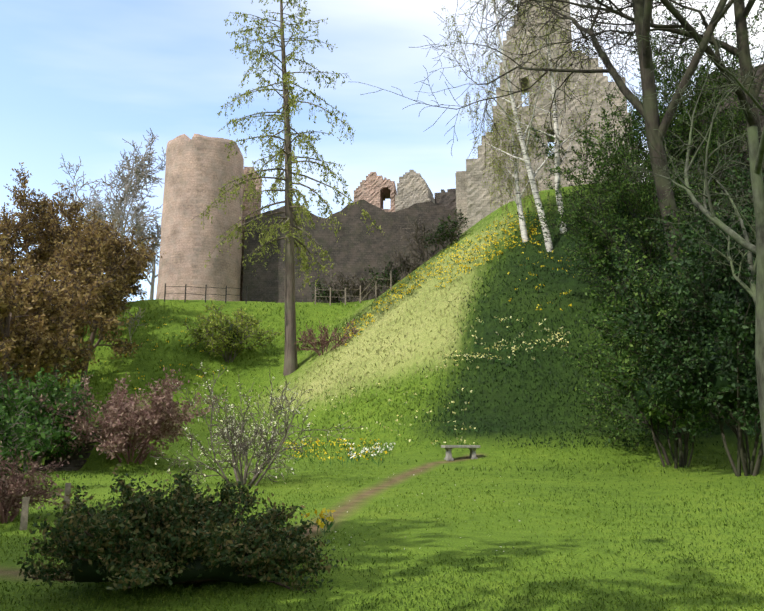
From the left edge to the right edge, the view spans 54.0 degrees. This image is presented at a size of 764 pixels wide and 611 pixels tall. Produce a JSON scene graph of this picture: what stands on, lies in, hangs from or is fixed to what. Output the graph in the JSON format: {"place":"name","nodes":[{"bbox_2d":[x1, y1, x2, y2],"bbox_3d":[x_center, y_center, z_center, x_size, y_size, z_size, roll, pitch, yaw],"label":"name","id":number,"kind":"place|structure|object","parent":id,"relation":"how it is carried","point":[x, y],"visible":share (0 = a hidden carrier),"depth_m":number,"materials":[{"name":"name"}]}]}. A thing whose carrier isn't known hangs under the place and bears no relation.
{"place":"outdoors","nodes":[
{"label":"outdoors","id":0,"kind":"place"},
{"bbox_2d":[0,162,66,290],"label":"tree leaves","id":1,"kind":"object","parent":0,"point":[31,226],"depth_m":46.02,"materials":[{"name":"brown plant"}]},
{"bbox_2d":[0,251,82,391],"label":"tree leaves","id":2,"kind":"object","parent":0,"point":[55,269],"depth_m":37.89,"materials":[{"name":"brown plant"}]},
{"bbox_2d":[0,234,90,353],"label":"tree leaves","id":3,"kind":"object","parent":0,"point":[62,279],"depth_m":32.59,"materials":[{"name":"brown plant"}]},
{"bbox_2d":[0,272,129,404],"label":"tree leaves","id":4,"kind":"object","parent":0,"point":[85,318],"depth_m":33.54,"materials":[{"name":"brown plant"}]},
{"bbox_2d":[4,184,140,288],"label":"tree leaves","id":5,"kind":"object","parent":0,"point":[65,215],"depth_m":48.90,"materials":[{"name":"brown plant"}]},
{"bbox_2d":[53,208,158,382],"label":"tree leaves","id":6,"kind":"object","parent":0,"point":[87,239],"depth_m":40.80,"materials":[{"name":"brown plant"}]},
{"bbox_2d":[58,220,165,339],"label":"tree leaves","id":7,"kind":"object","parent":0,"point":[138,281],"depth_m":47.71,"materials":[{"name":"brown plant"}]},
{"bbox_2d":[0,183,763,610],"bbox_3d":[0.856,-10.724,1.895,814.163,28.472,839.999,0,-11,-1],"label":"ground","id":8,"kind":"structure","parent":0,"point":[392,483],"depth_m":23.81,"materials":[{"name":"green plant"}]},
{"bbox_2d":[0,392,69,486],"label":"green shrub leaves","id":9,"kind":"object","parent":8,"relation":"on","point":[4,426],"depth_m":17.49,"materials":[{"name":"green plant"}]},
{"bbox_2d":[0,441,73,523],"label":"shrub","id":10,"kind":"object","parent":8,"relation":"on","point":[19,485],"depth_m":13.85,"materials":[{"name":"plant"}]},
{"bbox_2d":[0,242,87,397],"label":"tree leaves","id":11,"kind":"object","parent":8,"relation":"on","point":[41,346],"depth_m":28.92,"materials":[{"name":"brown plant"}]},
{"bbox_2d":[20,483,70,529],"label":"wooden posts","id":12,"kind":"object","parent":8,"relation":"on","point":[24,513],"visible":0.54,"depth_m":13.07,"materials":[{"name":"grey wood"}]},
{"bbox_2d":[0,365,100,471],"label":"green shrub","id":13,"kind":"object","parent":8,"relation":"on","point":[54,393],"depth_m":22.05,"materials":[{"name":"green plant"}]},
{"bbox_2d":[36,427,99,470],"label":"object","id":14,"kind":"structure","parent":8,"relation":"on","point":[76,462],"depth_m":23.19,"materials":[{"name":"green plant"}]},
{"bbox_2d":[34,192,124,254],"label":"tree","id":15,"kind":"object","parent":8,"relation":"on","point":[92,211],"visible":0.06,"depth_m":82.10,"materials":[{"name":"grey plant"}]},
{"bbox_2d":[52,128,165,280],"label":"tree","id":16,"kind":"object","parent":8,"relation":"on","point":[117,212],"visible":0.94,"depth_m":75.07,"materials":[{"name":"grey plant"}]},
{"bbox_2d":[33,367,224,463],"bbox_3d":[-7.926,3.433,23.303,5.353,3.064,4.956,0,-11,-1],"label":"pink shrub","id":17,"kind":"object","parent":8,"relation":"on","point":[156,420],"depth_m":22.86,"materials":[{"name":"pink plant"}]},
{"bbox_2d":[117,305,148,352],"bbox_3d":[-14.796,1.299,43.535,1.409,3.417,2.585,-4,-12,21],"label":"sapling","id":18,"kind":"object","parent":8,"relation":"on","point":[138,315],"depth_m":43.99,"materials":[{"name":"green plant"}]},
{"bbox_2d":[124,216,160,299],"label":"tree","id":19,"kind":"object","parent":8,"relation":"on","point":[154,260],"visible":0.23,"depth_m":79.08,"materials":[{"name":"grey plant"}]},
{"bbox_2d":[16,461,346,593],"bbox_3d":[-2.136,2.468,8.313,3.432,1.402,3.507,0,-11,-1],"label":"juniper","id":20,"kind":"object","parent":8,"relation":"on","point":[270,541],"depth_m":7.67,"materials":[{"name":"green plant"}]},
{"bbox_2d":[156,133,243,300],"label":"round tower","id":21,"kind":"structure","parent":8,"relation":"on","point":[200,170],"depth_m":59.27,"materials":[{"name":"stone"}]},
{"bbox_2d":[164,283,246,303],"bbox_3d":[-12.178,-0.748,52.065,5.630,1.735,0.562,4,-12,-18],"label":"iron fence","id":22,"kind":"object","parent":8,"relation":"on","point":[225,295],"visible":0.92,"depth_m":51.95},
{"bbox_2d":[180,298,283,362],"bbox_3d":[-9.069,1.605,44.837,6.377,3.861,4.576,0,-11,-1],"label":"gorse bush","id":23,"kind":"object","parent":8,"relation":"on","point":[214,330],"depth_m":44.31,"materials":[{"name":"green plant"}]},
{"bbox_2d":[240,166,261,300],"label":"turret stub","id":24,"kind":"object","parent":8,"relation":"on","point":[246,211],"visible":0.23,"depth_m":65.23,"materials":[{"name":"brown stone"}]},
{"bbox_2d":[150,362,364,485],"bbox_3d":[-3.035,3.092,19.308,5.192,3.302,4.527,0,-11,-1],"label":"twig shrub","id":25,"kind":"object","parent":8,"relation":"on","point":[245,447],"depth_m":19.00,"materials":[{"name":"grey plant"}]},
{"bbox_2d":[191,0,384,375],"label":"larch","id":26,"kind":"object","parent":8,"relation":"on","point":[272,232],"depth_m":44.46,"materials":[{"name":"green plant"}]},
{"bbox_2d":[294,319,358,355],"bbox_3d":[-3.457,1.745,43.041,4.925,2.375,2.977,-4,-12,20],"label":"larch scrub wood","id":27,"kind":"object","parent":8,"relation":"on","point":[323,342],"visible":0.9,"depth_m":42.82,"materials":[{"name":"plant"}]},
{"bbox_2d":[308,269,348,302],"bbox_3d":[-3.951,-1.352,57.682,3.515,3.057,2.746,0,-11,-1],"label":"shrub","id":28,"kind":"object","parent":8,"relation":"on","point":[324,299],"depth_m":57.14,"materials":[{"name":"green plant"}]},
{"bbox_2d":[102,213,576,536],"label":"daffodil leaves","id":29,"kind":"object","parent":8,"relation":"on","point":[329,526],"visible":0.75,"depth_m":33.65,"materials":[{"name":"green plant"}]},
{"bbox_2d":[105,211,573,527],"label":"daffodils","id":30,"kind":"object","parent":8,"relation":"on","point":[319,523],"visible":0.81,"depth_m":43.88,"materials":[{"name":"yellow plant"}]},
{"bbox_2d":[319,271,368,302],"bbox_3d":[-2.902,-1.374,57.045,3.889,2.614,3.264,7,-13,-32],"label":"shrub","id":31,"kind":"object","parent":8,"relation":"on","point":[341,287],"visible":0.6,"depth_m":56.68,"materials":[{"name":"plant"}]},
{"bbox_2d":[242,199,456,302],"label":"curtain wall","id":32,"kind":"structure","parent":8,"relation":"on","point":[356,248],"depth_m":63.17,"materials":[{"name":"stone"}]},
{"bbox_2d":[315,270,391,304],"bbox_3d":[-1.392,-0.707,52.898,3.036,2.524,7.360,9,-14,-40],"label":"wooden fence","id":33,"kind":"object","parent":8,"relation":"on","point":[390,279],"visible":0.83,"depth_m":53.88,"materials":[{"name":"brown wood"}]},
{"bbox_2d":[338,277,386,299],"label":"shrub","id":34,"kind":"object","parent":8,"relation":"on","point":[369,289],"visible":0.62,"depth_m":56.97,"materials":[{"name":"plant"}]},
{"bbox_2d":[346,442,394,457],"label":"flowers","id":35,"kind":"object","parent":8,"relation":"on","point":[366,449],"visible":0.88,"depth_m":26.41,"materials":[{"name":"white plant"}]},
{"bbox_2d":[354,172,396,211],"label":"ruined gatehouse wall","id":36,"kind":"structure","parent":8,"relation":"on","point":[373,188],"depth_m":72.35,"materials":[{"name":"beige stone"}]},
{"bbox_2d":[244,216,515,419],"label":"dry tufts","id":37,"kind":"object","parent":8,"relation":"on","point":[380,349],"visible":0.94,"depth_m":38.83,"materials":[{"name":"yellow plant"}]},
{"bbox_2d":[360,259,405,292],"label":"scrub leaves","id":38,"kind":"object","parent":8,"relation":"on","point":[386,274],"depth_m":53.56,"materials":[{"name":"green plant"}]},
{"bbox_2d":[384,246,425,278],"bbox_3d":[1.706,-2.995,54.047,3.203,2.395,2.510,-3,-11,16],"label":"shrub","id":39,"kind":"object","parent":8,"relation":"on","point":[409,266],"visible":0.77,"depth_m":53.76,"materials":[{"name":"plant"}]},
{"bbox_2d":[395,170,434,211],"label":"ruined wall","id":40,"kind":"structure","parent":8,"relation":"on","point":[413,188],"depth_m":71.13,"materials":[{"name":"stone"}]},
{"bbox_2d":[397,216,438,263],"bbox_3d":[2.772,-4.677,53.502,2.736,3.600,3.124,7,-13,-32],"label":"shrub","id":41,"kind":"object","parent":8,"relation":"on","point":[418,247],"visible":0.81,"depth_m":53.46,"materials":[{"name":"plant"}]},
{"bbox_2d":[304,316,570,444],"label":"daffodils","id":42,"kind":"object","parent":8,"relation":"on","point":[476,368],"visible":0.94,"depth_m":32.59,"materials":[{"name":"plant"}]},
{"bbox_2d":[420,207,468,251],"bbox_3d":[4.365,-5.199,51.724,3.624,3.223,3.607,0,-11,-1],"label":"shrub","id":43,"kind":"object","parent":8,"relation":"on","point":[451,228],"depth_m":51.45,"materials":[{"name":"green plant"}]},
{"bbox_2d":[435,188,456,210],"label":"wall","id":44,"kind":"structure","parent":8,"relation":"on","point":[447,199],"depth_m":71.12,"materials":[{"name":"stone"}]},
{"bbox_2d":[441,445,480,460],"bbox_3d":[2.638,4.933,25.090,1.250,0.510,0.440,3,-11,-13],"label":"stone bench","id":45,"kind":"object","parent":8,"relation":"on","point":[449,448],"visible":0.9,"depth_m":24.94,"materials":[{"name":"grey stone"}]},
{"bbox_2d":[455,171,466,235],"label":"castle wall","id":46,"kind":"structure","parent":8,"relation":"on","point":[461,195],"depth_m":60.90,"materials":[{"name":"grey stone"}]},
{"bbox_2d":[451,1,566,251],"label":"birch trunk","id":47,"kind":"object","parent":8,"relation":"on","point":[537,199],"visible":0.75,"depth_m":43.00,"materials":[{"name":"white plant"}]},
{"bbox_2d":[477,102,549,221],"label":"birch twigs","id":48,"kind":"object","parent":8,"relation":"on","point":[526,186],"visible":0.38,"depth_m":45.23,"materials":[{"name":"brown plant"}]},
{"bbox_2d":[476,103,551,221],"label":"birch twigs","id":49,"kind":"object","parent":48,"relation":"attached to","point":[502,173],"visible":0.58,"depth_m":45.28,"materials":[{"name":"green plant"}]},
{"bbox_2d":[494,110,538,241],"bbox_3d":[8.098,-7.937,45.889,2.620,9.404,3.377,0,-11,-1],"label":"birch trunk","id":50,"kind":"object","parent":8,"relation":"on","point":[523,229],"visible":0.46,"depth_m":44.78,"materials":[{"name":"white plant"}]},
{"bbox_2d":[439,0,616,192],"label":"birch twigs","id":51,"kind":"object","parent":8,"relation":"on","point":[495,64],"visible":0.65,"depth_m":44.19,"materials":[{"name":"brown plant"}]},
{"bbox_2d":[443,0,617,196],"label":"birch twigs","id":52,"kind":"object","parent":51,"relation":"attached to","point":[478,94],"visible":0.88,"depth_m":44.22,"materials":[{"name":"green plant"}]},
{"bbox_2d":[488,4,585,233],"bbox_3d":[9.643,-11.441,45.532,5.105,15.421,5.719,-9,-14,40],"label":"birch trunk","id":53,"kind":"object","parent":8,"relation":"on","point":[557,163],"visible":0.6,"depth_m":44.66,"materials":[{"name":"white plant"}]},
{"bbox_2d":[471,2,610,178],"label":"birch twigs","id":54,"kind":"object","parent":8,"relation":"on","point":[542,86],"visible":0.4,"depth_m":45.13,"materials":[{"name":"brown plant"}]},
{"bbox_2d":[471,0,613,188],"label":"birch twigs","id":55,"kind":"object","parent":54,"relation":"attached to","point":[549,41],"visible":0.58,"depth_m":45.16,"materials":[{"name":"green plant"}]},
{"bbox_2d":[359,0,735,419],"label":"tree","id":56,"kind":"object","parent":8,"relation":"on","point":[646,109],"visible":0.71,"depth_m":29.68,"materials":[{"name":"plant"}]},
{"bbox_2d":[466,0,638,229],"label":"keep","id":57,"kind":"structure","parent":8,"relation":"on","point":[479,208],"depth_m":59.36,"materials":[{"name":"stone"}]},
{"bbox_2d":[465,0,763,180],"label":"tree","id":58,"kind":"object","parent":8,"relation":"on","point":[741,11],"visible":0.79,"depth_m":32.03,"materials":[{"name":"plant"}]},
{"bbox_2d":[514,88,736,299],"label":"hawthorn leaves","id":59,"kind":"object","parent":8,"relation":"on","point":[573,215],"depth_m":33.75,"materials":[{"name":"green plant"}]},
{"bbox_2d":[561,194,733,468],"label":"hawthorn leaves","id":60,"kind":"object","parent":8,"relation":"on","point":[611,349],"depth_m":23.05,"materials":[{"name":"green plant"}]},
{"bbox_2d":[603,169,763,476],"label":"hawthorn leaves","id":61,"kind":"object","parent":8,"relation":"on","point":[694,396],"depth_m":18.95,"materials":[{"name":"green plant"}]},
{"bbox_2d":[619,0,763,453],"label":"tree","id":62,"kind":"object","parent":8,"relation":"on","point":[755,161],"visible":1,"depth_m":17.09,"materials":[{"name":"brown plant"}]},
{"bbox_2d":[695,64,763,242],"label":"ivy","id":63,"kind":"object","parent":8,"relation":"on","point":[761,112],"depth_m":40.99,"materials":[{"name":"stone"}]},
{"bbox_2d":[0,0,763,300],"label":"sky","id":64,"kind":"structure","parent":0,"point":[81,78],"materials":[{"name":"blue"}]},
{"bbox_2d":[509,0,763,234],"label":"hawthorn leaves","id":65,"kind":"object","parent":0,"point":[687,105],"depth_m":38.62,"materials":[{"name":"green plant"}]},
{"bbox_2d":[607,143,763,320],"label":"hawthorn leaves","id":66,"kind":"object","parent":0,"point":[732,186],"depth_m":26.37,"materials":[{"name":"green plant"}]}
]}

